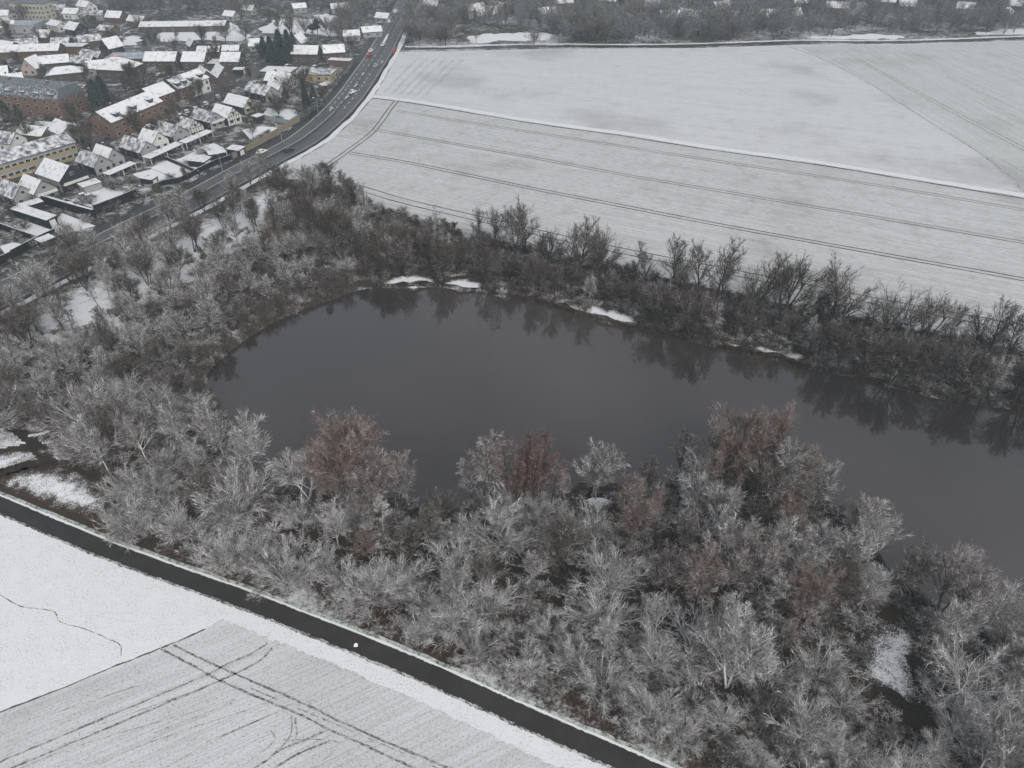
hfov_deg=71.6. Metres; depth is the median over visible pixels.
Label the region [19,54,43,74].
pink house
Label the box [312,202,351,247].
bare tree
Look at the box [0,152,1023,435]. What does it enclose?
distant trees
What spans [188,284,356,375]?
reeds
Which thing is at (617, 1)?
distant house
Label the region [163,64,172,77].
bare tree
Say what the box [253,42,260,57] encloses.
bare tree
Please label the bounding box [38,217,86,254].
bare tree
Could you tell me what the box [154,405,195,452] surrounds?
bare tree
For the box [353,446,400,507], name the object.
bare tree
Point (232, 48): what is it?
wooden house
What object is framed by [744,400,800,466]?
bare tree
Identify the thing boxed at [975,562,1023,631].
bare tree
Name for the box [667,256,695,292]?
bare tree
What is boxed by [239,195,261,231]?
bare tree
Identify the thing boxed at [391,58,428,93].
faint field strip
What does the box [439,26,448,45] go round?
bare tree
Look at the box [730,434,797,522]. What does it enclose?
bare tree
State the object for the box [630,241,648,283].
bare tree
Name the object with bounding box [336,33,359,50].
bare tree
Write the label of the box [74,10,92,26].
bare tree
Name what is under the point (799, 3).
distant house
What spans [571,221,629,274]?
bare tree
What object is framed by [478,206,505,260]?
bare tree
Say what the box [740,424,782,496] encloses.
bare tree
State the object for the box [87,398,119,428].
bare tree
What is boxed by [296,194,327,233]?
bare tree
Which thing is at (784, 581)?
bare tree
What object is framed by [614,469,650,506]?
bare tree
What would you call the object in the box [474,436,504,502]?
bare tree
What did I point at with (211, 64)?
flat roof house
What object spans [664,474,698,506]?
bare tree
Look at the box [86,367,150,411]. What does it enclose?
bare tree
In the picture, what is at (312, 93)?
conifer
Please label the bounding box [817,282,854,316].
bare tree
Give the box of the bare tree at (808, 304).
[787,283,822,321]
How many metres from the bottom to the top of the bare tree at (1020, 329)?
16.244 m
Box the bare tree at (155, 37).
[152,30,162,49]
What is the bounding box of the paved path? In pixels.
[0,496,666,767]
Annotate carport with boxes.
[102,161,136,179]
[142,142,183,164]
[178,129,213,148]
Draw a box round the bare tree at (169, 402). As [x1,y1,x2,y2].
[150,388,189,419]
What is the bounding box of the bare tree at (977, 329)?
[962,302,1014,351]
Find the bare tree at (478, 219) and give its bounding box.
[469,205,485,240]
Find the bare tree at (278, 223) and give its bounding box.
[274,218,286,251]
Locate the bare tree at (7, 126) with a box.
[0,121,16,131]
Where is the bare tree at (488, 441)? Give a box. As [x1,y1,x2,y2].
[476,428,506,503]
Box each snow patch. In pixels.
[0,444,54,474]
[0,460,126,523]
[378,272,439,291]
[439,276,487,293]
[552,301,644,328]
[569,483,623,515]
[716,339,809,364]
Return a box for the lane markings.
[334,4,404,107]
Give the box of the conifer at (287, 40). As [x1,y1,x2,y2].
[283,29,294,62]
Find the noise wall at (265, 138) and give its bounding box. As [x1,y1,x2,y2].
[231,116,299,158]
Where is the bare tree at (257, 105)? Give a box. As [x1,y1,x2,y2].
[246,98,262,113]
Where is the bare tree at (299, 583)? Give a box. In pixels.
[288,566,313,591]
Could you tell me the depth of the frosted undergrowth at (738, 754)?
115.38 m
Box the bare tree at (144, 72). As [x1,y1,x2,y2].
[139,69,148,81]
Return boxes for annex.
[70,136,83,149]
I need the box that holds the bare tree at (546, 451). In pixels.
[529,428,554,498]
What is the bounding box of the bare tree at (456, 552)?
[420,524,476,576]
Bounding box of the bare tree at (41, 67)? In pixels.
[38,63,49,75]
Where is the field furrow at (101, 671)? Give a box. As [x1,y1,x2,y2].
[0,629,204,712]
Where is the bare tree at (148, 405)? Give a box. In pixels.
[136,391,173,438]
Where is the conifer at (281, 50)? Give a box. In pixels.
[270,29,291,65]
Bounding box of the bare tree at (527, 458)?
[515,430,539,503]
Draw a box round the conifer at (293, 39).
[289,32,296,44]
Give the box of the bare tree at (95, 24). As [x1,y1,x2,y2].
[90,17,106,27]
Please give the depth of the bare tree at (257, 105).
308.60 m
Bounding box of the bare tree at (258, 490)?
[253,482,265,505]
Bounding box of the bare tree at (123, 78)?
[116,73,128,91]
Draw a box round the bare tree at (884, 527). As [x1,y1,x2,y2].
[849,491,916,572]
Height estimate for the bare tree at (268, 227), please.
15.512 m
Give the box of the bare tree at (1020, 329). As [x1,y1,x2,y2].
[998,307,1023,361]
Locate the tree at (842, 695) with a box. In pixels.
[818,677,880,724]
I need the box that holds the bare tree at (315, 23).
[312,15,320,36]
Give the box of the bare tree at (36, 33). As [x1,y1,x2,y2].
[32,27,41,42]
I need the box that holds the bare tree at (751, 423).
[707,400,785,473]
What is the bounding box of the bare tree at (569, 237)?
[558,221,583,265]
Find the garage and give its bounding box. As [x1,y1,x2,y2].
[327,57,352,66]
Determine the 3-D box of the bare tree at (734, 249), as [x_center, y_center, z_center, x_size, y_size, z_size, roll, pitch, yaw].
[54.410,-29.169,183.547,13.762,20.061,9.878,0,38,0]
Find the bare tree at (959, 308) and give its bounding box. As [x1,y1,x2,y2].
[938,299,971,341]
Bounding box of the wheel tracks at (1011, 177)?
[792,47,1020,187]
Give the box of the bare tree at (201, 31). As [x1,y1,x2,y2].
[192,24,206,45]
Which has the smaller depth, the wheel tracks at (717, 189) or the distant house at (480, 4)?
the wheel tracks at (717, 189)
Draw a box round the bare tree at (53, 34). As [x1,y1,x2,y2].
[42,27,64,39]
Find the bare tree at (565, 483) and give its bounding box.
[559,473,572,497]
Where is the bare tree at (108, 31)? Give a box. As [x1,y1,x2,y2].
[101,25,117,36]
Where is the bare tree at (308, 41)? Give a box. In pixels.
[304,38,317,44]
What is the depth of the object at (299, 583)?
117.04 m
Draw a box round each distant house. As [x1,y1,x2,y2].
[222,10,239,20]
[242,5,257,14]
[291,2,306,12]
[330,2,347,13]
[342,29,360,41]
[360,25,382,37]
[374,12,392,23]
[422,0,440,7]
[463,2,484,17]
[473,6,497,22]
[534,6,556,21]
[552,0,573,10]
[598,0,618,8]
[619,0,636,5]
[657,10,680,24]
[680,7,701,23]
[691,0,712,5]
[709,0,731,11]
[785,7,803,23]
[789,0,807,9]
[825,1,849,15]
[873,0,896,8]
[894,0,916,12]
[955,1,975,15]
[1007,0,1023,13]
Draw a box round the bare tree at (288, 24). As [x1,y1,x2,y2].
[282,12,293,31]
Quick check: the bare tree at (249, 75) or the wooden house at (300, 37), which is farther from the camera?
the wooden house at (300, 37)
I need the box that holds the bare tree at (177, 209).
[169,200,188,218]
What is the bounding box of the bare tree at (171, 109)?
[169,106,176,120]
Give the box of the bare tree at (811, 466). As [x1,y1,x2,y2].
[763,444,824,495]
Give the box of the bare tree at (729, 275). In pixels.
[708,252,738,303]
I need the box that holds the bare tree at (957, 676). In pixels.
[918,622,1023,726]
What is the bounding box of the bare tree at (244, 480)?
[221,463,266,495]
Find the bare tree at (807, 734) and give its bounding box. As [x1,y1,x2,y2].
[760,678,857,754]
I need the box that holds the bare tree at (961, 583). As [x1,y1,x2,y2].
[912,536,1003,616]
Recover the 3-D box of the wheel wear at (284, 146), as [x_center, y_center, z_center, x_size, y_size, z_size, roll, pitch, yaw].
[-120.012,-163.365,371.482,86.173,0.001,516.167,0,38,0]
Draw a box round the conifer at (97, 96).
[88,78,107,112]
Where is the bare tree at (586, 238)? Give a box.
[557,213,602,271]
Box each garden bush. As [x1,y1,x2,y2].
[3,230,22,242]
[8,217,36,229]
[23,235,37,246]
[31,74,46,79]
[35,120,45,125]
[41,112,54,120]
[48,210,62,217]
[53,221,70,234]
[74,195,84,203]
[76,213,92,223]
[77,194,100,204]
[92,131,105,139]
[96,206,105,213]
[103,199,121,210]
[105,181,119,191]
[109,177,129,187]
[126,177,138,183]
[146,65,157,72]
[146,117,157,123]
[152,184,165,193]
[163,172,174,178]
[178,100,190,106]
[196,145,209,153]
[220,140,236,147]
[257,58,265,64]
[287,98,297,105]
[292,106,303,113]
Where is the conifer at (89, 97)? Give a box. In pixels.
[85,81,93,112]
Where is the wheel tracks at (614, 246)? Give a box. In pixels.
[355,183,1023,331]
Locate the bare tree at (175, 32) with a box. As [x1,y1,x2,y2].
[172,27,178,41]
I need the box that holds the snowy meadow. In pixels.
[0,530,565,767]
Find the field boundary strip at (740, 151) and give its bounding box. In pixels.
[373,95,1023,196]
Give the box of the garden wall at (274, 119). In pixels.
[264,114,299,123]
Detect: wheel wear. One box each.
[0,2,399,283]
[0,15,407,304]
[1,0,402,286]
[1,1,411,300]
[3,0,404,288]
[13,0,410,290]
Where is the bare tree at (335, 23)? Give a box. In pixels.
[323,15,346,36]
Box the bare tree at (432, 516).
[407,499,444,546]
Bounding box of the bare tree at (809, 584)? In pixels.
[775,555,853,627]
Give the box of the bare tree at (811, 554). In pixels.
[790,532,837,588]
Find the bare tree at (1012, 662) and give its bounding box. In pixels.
[985,629,1023,685]
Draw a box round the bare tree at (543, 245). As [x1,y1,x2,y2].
[530,224,571,264]
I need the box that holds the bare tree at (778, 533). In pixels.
[760,509,799,579]
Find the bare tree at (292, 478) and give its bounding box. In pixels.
[263,439,333,499]
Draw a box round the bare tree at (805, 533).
[766,514,813,559]
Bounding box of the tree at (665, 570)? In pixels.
[636,538,692,593]
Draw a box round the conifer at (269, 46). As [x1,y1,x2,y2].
[264,36,275,62]
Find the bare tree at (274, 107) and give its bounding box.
[270,98,279,115]
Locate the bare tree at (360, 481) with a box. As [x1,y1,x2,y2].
[339,457,392,514]
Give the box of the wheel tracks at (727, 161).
[397,110,1022,210]
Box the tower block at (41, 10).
[8,0,56,19]
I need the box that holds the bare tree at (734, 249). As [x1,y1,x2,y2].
[702,234,747,298]
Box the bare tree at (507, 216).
[498,204,533,262]
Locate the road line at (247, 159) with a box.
[1,2,397,280]
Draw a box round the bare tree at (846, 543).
[802,518,881,572]
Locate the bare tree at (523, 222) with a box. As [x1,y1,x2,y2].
[508,194,539,252]
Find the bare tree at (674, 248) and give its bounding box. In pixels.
[659,233,692,290]
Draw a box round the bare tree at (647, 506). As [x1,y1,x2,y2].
[609,478,674,539]
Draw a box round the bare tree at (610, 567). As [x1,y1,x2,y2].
[568,532,649,597]
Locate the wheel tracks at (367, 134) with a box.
[298,100,398,180]
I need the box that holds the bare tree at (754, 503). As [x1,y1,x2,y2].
[736,490,773,537]
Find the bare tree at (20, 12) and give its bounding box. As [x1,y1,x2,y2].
[7,1,28,15]
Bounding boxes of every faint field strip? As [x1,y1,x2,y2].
[383,58,418,92]
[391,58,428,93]
[398,59,436,94]
[406,59,445,95]
[413,59,455,96]
[421,59,463,97]
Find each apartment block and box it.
[0,75,89,119]
[86,91,164,138]
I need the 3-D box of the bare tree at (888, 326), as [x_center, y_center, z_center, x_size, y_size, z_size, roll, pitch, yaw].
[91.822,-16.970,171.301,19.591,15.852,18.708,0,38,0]
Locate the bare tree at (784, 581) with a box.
[764,568,792,616]
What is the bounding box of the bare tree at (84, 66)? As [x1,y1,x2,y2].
[79,59,90,77]
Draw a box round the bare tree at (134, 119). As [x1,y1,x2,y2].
[118,106,142,132]
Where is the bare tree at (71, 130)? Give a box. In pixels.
[64,121,87,142]
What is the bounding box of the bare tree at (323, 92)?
[316,83,329,101]
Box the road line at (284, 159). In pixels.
[13,30,401,300]
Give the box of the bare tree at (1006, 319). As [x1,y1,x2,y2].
[976,295,1022,354]
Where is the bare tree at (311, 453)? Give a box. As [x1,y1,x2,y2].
[304,435,326,491]
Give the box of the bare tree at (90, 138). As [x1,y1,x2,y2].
[67,125,103,150]
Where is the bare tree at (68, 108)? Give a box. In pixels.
[57,101,78,123]
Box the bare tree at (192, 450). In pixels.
[179,435,206,474]
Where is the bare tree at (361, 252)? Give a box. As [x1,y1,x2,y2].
[343,230,377,257]
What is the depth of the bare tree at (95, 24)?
444.32 m
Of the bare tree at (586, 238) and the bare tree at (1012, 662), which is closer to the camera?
the bare tree at (1012, 662)
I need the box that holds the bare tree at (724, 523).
[700,502,763,562]
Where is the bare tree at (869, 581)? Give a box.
[854,562,894,610]
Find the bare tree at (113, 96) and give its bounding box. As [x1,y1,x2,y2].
[108,92,119,103]
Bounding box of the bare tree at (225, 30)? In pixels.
[212,20,235,41]
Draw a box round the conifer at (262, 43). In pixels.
[258,35,268,60]
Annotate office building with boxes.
[0,132,78,181]
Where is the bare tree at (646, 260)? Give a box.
[637,247,658,281]
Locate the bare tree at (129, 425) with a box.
[113,415,158,461]
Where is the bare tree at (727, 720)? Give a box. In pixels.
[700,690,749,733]
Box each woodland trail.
[0,459,1018,752]
[5,420,55,466]
[28,429,58,436]
[904,654,931,700]
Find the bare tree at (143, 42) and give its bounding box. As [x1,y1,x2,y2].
[141,38,147,49]
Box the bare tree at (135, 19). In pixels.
[129,14,145,25]
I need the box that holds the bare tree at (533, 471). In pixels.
[520,444,546,510]
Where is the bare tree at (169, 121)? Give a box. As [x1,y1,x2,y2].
[151,105,178,127]
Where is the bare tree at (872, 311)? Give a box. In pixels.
[866,297,884,327]
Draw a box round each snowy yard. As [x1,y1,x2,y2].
[0,242,19,252]
[15,221,49,235]
[39,121,76,126]
[54,213,94,234]
[67,186,130,206]
[133,169,170,185]
[151,161,189,180]
[177,151,205,168]
[193,143,227,155]
[242,126,276,140]
[263,108,297,119]
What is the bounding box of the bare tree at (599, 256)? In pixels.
[584,221,623,278]
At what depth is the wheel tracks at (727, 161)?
269.52 m
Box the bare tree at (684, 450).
[669,426,699,479]
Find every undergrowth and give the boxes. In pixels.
[0,324,1023,767]
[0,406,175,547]
[1,191,425,470]
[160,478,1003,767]
[292,181,1023,407]
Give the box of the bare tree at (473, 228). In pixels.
[468,226,478,253]
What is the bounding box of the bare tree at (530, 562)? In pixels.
[521,549,547,582]
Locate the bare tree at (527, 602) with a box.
[516,587,538,621]
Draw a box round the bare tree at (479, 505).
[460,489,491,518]
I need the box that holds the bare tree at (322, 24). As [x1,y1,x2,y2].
[318,15,335,37]
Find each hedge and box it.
[87,176,115,181]
[102,180,140,197]
[225,130,270,150]
[299,99,320,120]
[328,55,357,89]
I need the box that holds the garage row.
[10,204,58,228]
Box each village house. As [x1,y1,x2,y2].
[0,10,14,20]
[0,20,14,33]
[0,38,17,44]
[0,65,11,73]
[0,71,24,77]
[0,128,27,149]
[13,37,39,43]
[15,122,49,141]
[33,27,56,42]
[45,18,66,31]
[50,35,73,43]
[53,2,70,14]
[61,6,83,18]
[63,20,88,35]
[69,53,99,69]
[75,0,97,10]
[76,33,101,47]
[79,47,108,58]
[83,9,105,21]
[96,23,120,36]
[104,9,127,23]
[126,13,149,26]
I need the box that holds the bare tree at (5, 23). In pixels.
[0,19,11,29]
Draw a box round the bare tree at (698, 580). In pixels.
[672,539,732,616]
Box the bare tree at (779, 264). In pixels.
[740,251,794,312]
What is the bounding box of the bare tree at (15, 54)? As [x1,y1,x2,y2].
[4,50,20,66]
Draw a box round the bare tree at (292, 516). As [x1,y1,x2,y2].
[274,486,324,540]
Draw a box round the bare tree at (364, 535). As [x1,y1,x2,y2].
[345,523,378,561]
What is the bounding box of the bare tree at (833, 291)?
[810,249,881,326]
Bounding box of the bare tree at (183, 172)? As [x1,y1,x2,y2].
[180,164,189,179]
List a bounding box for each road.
[0,0,416,308]
[402,37,1023,49]
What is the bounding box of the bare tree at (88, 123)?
[66,115,96,142]
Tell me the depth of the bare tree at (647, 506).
121.89 m
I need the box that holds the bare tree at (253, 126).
[246,117,257,135]
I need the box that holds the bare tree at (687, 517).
[670,506,701,550]
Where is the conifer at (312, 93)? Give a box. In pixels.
[309,85,320,106]
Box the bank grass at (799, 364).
[509,294,1023,411]
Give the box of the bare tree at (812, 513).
[797,486,823,527]
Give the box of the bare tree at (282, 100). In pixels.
[265,92,285,113]
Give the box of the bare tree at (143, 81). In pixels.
[131,68,155,90]
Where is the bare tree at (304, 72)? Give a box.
[292,65,310,83]
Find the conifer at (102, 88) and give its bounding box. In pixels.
[94,74,116,106]
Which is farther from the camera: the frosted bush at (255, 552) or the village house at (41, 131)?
the village house at (41, 131)
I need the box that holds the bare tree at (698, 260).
[685,239,718,287]
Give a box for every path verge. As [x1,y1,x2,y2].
[0,491,682,767]
[0,515,605,767]
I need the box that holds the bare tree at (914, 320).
[874,283,942,333]
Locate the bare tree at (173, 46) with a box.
[162,38,180,50]
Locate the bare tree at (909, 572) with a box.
[891,532,941,601]
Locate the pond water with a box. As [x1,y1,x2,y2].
[206,287,1023,642]
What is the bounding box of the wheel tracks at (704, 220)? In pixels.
[352,152,1023,280]
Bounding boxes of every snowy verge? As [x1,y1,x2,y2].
[0,6,418,314]
[405,36,1023,46]
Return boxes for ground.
[0,0,392,272]
[0,177,322,404]
[3,0,1023,762]
[24,194,1023,767]
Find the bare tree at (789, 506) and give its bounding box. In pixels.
[770,471,811,542]
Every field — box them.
[0,619,563,767]
[122,36,141,44]
[156,23,250,41]
[259,18,320,34]
[267,97,1023,349]
[308,13,344,36]
[375,40,1023,192]
[467,32,552,42]
[799,41,1023,192]
[806,34,904,39]
[976,29,1023,34]
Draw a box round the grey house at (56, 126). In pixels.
[47,117,85,138]
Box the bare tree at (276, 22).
[273,14,281,31]
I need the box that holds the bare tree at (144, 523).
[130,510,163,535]
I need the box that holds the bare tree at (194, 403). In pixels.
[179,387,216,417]
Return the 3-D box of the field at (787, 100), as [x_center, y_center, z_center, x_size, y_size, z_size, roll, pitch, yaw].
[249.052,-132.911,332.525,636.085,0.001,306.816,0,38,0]
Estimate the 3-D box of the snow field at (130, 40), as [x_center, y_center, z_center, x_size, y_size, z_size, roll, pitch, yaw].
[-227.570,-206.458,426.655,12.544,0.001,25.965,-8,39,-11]
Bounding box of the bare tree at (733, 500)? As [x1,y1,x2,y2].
[673,469,747,532]
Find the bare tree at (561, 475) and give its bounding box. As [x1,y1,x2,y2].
[544,451,568,502]
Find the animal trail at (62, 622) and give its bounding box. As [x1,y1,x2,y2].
[1,595,121,654]
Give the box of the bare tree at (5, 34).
[0,28,12,40]
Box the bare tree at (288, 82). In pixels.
[273,71,298,94]
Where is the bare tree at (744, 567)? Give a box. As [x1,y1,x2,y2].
[696,514,789,600]
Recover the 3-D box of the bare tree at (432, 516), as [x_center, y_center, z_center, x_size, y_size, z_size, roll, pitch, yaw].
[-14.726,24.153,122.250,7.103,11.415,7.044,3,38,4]
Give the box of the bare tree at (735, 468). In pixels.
[700,422,774,503]
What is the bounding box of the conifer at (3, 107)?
[0,100,14,123]
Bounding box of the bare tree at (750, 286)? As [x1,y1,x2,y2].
[728,256,794,310]
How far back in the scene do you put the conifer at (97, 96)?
305.81 m
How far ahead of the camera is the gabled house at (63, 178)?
248.35 m
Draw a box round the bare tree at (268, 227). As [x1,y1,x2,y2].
[260,211,276,251]
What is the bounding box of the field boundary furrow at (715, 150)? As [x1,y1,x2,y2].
[371,98,1023,198]
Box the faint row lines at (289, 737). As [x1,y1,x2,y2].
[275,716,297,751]
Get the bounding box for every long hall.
[0,20,45,32]
[0,43,66,61]
[138,20,229,32]
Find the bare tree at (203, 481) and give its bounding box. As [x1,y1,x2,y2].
[176,462,225,505]
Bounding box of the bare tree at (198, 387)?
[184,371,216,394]
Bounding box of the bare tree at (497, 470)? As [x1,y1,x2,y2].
[488,434,518,490]
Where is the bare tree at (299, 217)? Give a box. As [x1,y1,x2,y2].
[291,201,303,241]
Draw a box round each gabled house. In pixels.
[0,177,30,205]
[18,172,58,198]
[34,157,88,192]
[75,147,112,175]
[92,142,125,167]
[118,134,157,160]
[138,126,169,148]
[153,119,189,143]
[176,114,204,135]
[190,106,224,129]
[212,102,241,125]
[223,92,256,114]
[244,80,279,102]
[263,69,297,88]
[267,77,289,97]
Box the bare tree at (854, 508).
[841,497,897,545]
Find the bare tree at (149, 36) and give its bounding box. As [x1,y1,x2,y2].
[145,29,153,46]
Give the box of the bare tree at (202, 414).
[185,396,235,461]
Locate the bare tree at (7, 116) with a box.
[1,107,19,125]
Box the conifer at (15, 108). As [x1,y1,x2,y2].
[13,104,28,124]
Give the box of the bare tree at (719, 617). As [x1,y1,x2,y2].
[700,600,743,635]
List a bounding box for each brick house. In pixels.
[39,53,69,70]
[46,65,85,81]
[83,59,106,76]
[95,56,143,79]
[100,35,124,54]
[134,81,177,107]
[142,49,182,71]
[180,49,211,71]
[198,64,219,89]
[211,62,236,87]
[219,50,246,71]
[290,43,322,62]
[322,43,345,60]
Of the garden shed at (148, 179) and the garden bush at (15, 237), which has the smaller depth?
the garden bush at (15, 237)
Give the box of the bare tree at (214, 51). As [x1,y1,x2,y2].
[204,43,219,58]
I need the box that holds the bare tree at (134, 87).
[127,76,148,91]
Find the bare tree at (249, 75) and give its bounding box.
[245,67,250,80]
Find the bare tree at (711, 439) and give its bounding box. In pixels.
[697,415,748,469]
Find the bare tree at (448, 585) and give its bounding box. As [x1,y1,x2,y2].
[433,554,479,598]
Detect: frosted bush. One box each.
[25,374,135,439]
[39,421,105,470]
[52,397,158,469]
[89,481,172,550]
[92,454,148,500]
[95,485,146,521]
[107,394,163,437]
[112,464,182,509]
[133,439,188,483]
[134,480,181,518]
[146,498,206,550]
[176,453,279,540]
[183,526,231,565]
[188,523,249,574]
[199,501,243,530]
[220,523,285,578]
[231,516,253,537]
[243,532,330,601]
[250,518,287,548]
[280,535,309,557]
[291,536,338,583]
[320,488,379,541]
[320,553,372,604]
[336,548,413,620]
[378,550,433,603]
[397,607,438,645]
[404,576,447,622]
[414,589,484,651]
[419,485,460,523]
[451,623,500,665]
[453,494,546,565]
[454,566,526,636]
[474,484,544,534]
[499,638,551,686]
[513,488,568,530]
[519,602,574,655]
[531,497,585,554]
[538,626,600,688]
[553,574,649,661]
[572,643,649,725]
[617,679,687,747]
[640,594,752,701]
[655,710,708,765]
[668,682,708,718]
[735,627,818,715]
[740,670,813,743]
[744,747,787,767]
[789,628,869,703]
[809,715,881,767]
[813,538,888,611]
[831,731,905,767]
[859,732,930,767]
[952,678,1023,755]
[971,739,1021,767]
[977,643,1023,715]
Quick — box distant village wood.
[104,0,389,40]
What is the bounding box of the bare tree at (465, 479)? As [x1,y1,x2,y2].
[455,449,477,502]
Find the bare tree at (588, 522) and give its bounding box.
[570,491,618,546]
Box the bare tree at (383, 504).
[373,495,391,532]
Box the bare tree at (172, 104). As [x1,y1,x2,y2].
[167,98,176,108]
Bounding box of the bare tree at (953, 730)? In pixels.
[921,679,1005,764]
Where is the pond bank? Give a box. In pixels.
[193,280,1023,647]
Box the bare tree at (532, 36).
[523,29,543,42]
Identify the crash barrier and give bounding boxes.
[83,111,334,253]
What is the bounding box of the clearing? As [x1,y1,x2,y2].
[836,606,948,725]
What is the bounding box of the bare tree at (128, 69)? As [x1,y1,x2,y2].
[119,60,138,84]
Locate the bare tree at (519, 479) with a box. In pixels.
[502,453,529,510]
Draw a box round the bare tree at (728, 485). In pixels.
[693,465,757,518]
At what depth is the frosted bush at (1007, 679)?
101.81 m
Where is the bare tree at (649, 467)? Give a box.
[637,455,663,490]
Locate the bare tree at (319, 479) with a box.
[307,465,343,507]
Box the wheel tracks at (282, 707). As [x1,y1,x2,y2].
[0,642,450,767]
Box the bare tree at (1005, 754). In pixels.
[968,698,1023,767]
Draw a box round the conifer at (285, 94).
[283,87,290,103]
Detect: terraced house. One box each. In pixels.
[164,75,193,102]
[177,68,210,96]
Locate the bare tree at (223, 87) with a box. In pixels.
[217,80,228,95]
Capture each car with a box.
[83,193,95,198]
[256,149,267,153]
[283,147,294,152]
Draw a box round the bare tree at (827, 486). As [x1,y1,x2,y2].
[795,452,846,505]
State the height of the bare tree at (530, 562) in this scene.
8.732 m
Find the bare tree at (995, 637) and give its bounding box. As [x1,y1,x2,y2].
[983,615,1023,651]
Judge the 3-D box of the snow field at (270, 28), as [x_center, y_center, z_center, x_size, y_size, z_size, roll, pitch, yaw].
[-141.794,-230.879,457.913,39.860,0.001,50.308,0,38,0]
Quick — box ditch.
[0,7,415,310]
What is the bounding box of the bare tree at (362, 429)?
[344,423,381,492]
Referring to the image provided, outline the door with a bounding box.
[49,219,56,226]
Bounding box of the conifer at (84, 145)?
[80,135,90,150]
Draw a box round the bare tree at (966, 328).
[952,316,973,345]
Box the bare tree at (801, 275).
[768,251,836,316]
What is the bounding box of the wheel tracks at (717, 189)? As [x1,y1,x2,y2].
[373,128,1023,243]
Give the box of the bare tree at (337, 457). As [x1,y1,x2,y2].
[286,405,388,501]
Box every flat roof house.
[62,43,90,54]
[104,52,144,67]
[206,59,219,69]
[259,66,297,77]
[292,67,338,81]
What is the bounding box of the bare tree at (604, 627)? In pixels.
[591,612,622,653]
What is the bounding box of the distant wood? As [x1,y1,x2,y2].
[396,0,1023,43]
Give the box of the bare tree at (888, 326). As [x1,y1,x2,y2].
[853,274,935,339]
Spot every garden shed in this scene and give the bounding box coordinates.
[18,198,44,209]
[34,233,55,247]
[77,178,102,192]
[138,174,158,184]
[186,155,211,166]
[206,148,226,160]
[226,144,245,156]
[232,67,245,74]
[251,113,264,122]
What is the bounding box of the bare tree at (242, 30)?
[235,23,250,38]
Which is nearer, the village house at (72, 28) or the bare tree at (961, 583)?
the bare tree at (961, 583)
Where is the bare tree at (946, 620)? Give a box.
[926,590,992,652]
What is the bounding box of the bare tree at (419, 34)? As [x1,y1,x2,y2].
[416,31,422,44]
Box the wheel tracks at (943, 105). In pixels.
[855,59,1023,150]
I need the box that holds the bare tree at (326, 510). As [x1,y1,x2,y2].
[313,497,348,548]
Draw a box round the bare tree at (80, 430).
[58,413,122,475]
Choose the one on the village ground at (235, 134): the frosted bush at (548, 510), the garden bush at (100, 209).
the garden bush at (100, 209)
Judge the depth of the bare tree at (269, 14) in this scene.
459.95 m
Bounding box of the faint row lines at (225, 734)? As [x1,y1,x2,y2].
[21,685,437,767]
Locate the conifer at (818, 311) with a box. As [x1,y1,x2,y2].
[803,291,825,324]
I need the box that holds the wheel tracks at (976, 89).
[930,67,1023,112]
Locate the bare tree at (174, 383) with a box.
[167,369,183,391]
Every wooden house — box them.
[185,38,198,50]
[196,46,221,57]
[221,45,241,51]
[247,36,259,51]
[293,32,306,44]
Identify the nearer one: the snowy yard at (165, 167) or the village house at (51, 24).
the snowy yard at (165, 167)
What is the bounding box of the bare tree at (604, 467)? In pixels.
[569,435,630,499]
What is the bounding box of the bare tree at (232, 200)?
[223,192,242,223]
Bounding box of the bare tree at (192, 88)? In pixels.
[188,82,199,102]
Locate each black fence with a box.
[0,223,36,238]
[0,251,13,264]
[10,229,56,257]
[40,195,96,217]
[65,198,92,207]
[92,189,137,213]
[151,154,231,189]
[164,156,199,174]
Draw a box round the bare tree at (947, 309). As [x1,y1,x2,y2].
[914,291,976,338]
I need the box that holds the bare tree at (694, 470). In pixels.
[661,443,748,505]
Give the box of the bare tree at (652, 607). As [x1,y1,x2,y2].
[639,590,681,632]
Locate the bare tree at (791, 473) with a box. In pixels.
[762,436,812,508]
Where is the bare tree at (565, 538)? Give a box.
[533,508,602,573]
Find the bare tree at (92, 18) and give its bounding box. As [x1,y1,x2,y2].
[87,15,96,28]
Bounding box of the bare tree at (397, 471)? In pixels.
[380,448,417,505]
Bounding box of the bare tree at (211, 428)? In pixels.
[196,417,221,438]
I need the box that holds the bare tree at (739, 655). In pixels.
[686,595,784,688]
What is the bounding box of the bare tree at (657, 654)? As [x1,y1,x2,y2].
[619,618,689,682]
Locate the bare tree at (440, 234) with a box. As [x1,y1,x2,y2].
[428,203,444,242]
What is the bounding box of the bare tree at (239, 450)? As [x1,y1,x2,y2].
[218,435,255,463]
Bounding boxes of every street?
[0,63,328,182]
[78,67,257,82]
[90,27,138,49]
[140,45,154,79]
[175,98,212,113]
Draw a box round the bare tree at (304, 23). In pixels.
[291,15,312,35]
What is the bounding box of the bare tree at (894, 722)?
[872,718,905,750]
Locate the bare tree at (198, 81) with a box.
[189,77,203,98]
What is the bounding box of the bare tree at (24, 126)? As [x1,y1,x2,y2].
[16,117,35,139]
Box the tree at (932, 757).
[916,719,958,767]
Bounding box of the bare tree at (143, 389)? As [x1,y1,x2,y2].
[128,376,172,408]
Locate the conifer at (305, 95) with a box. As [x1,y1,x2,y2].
[300,76,310,108]
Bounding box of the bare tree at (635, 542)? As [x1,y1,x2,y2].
[626,537,640,572]
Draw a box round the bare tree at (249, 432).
[227,405,273,478]
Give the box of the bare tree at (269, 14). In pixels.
[263,8,271,22]
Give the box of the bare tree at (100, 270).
[91,256,116,298]
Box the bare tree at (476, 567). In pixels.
[463,543,513,594]

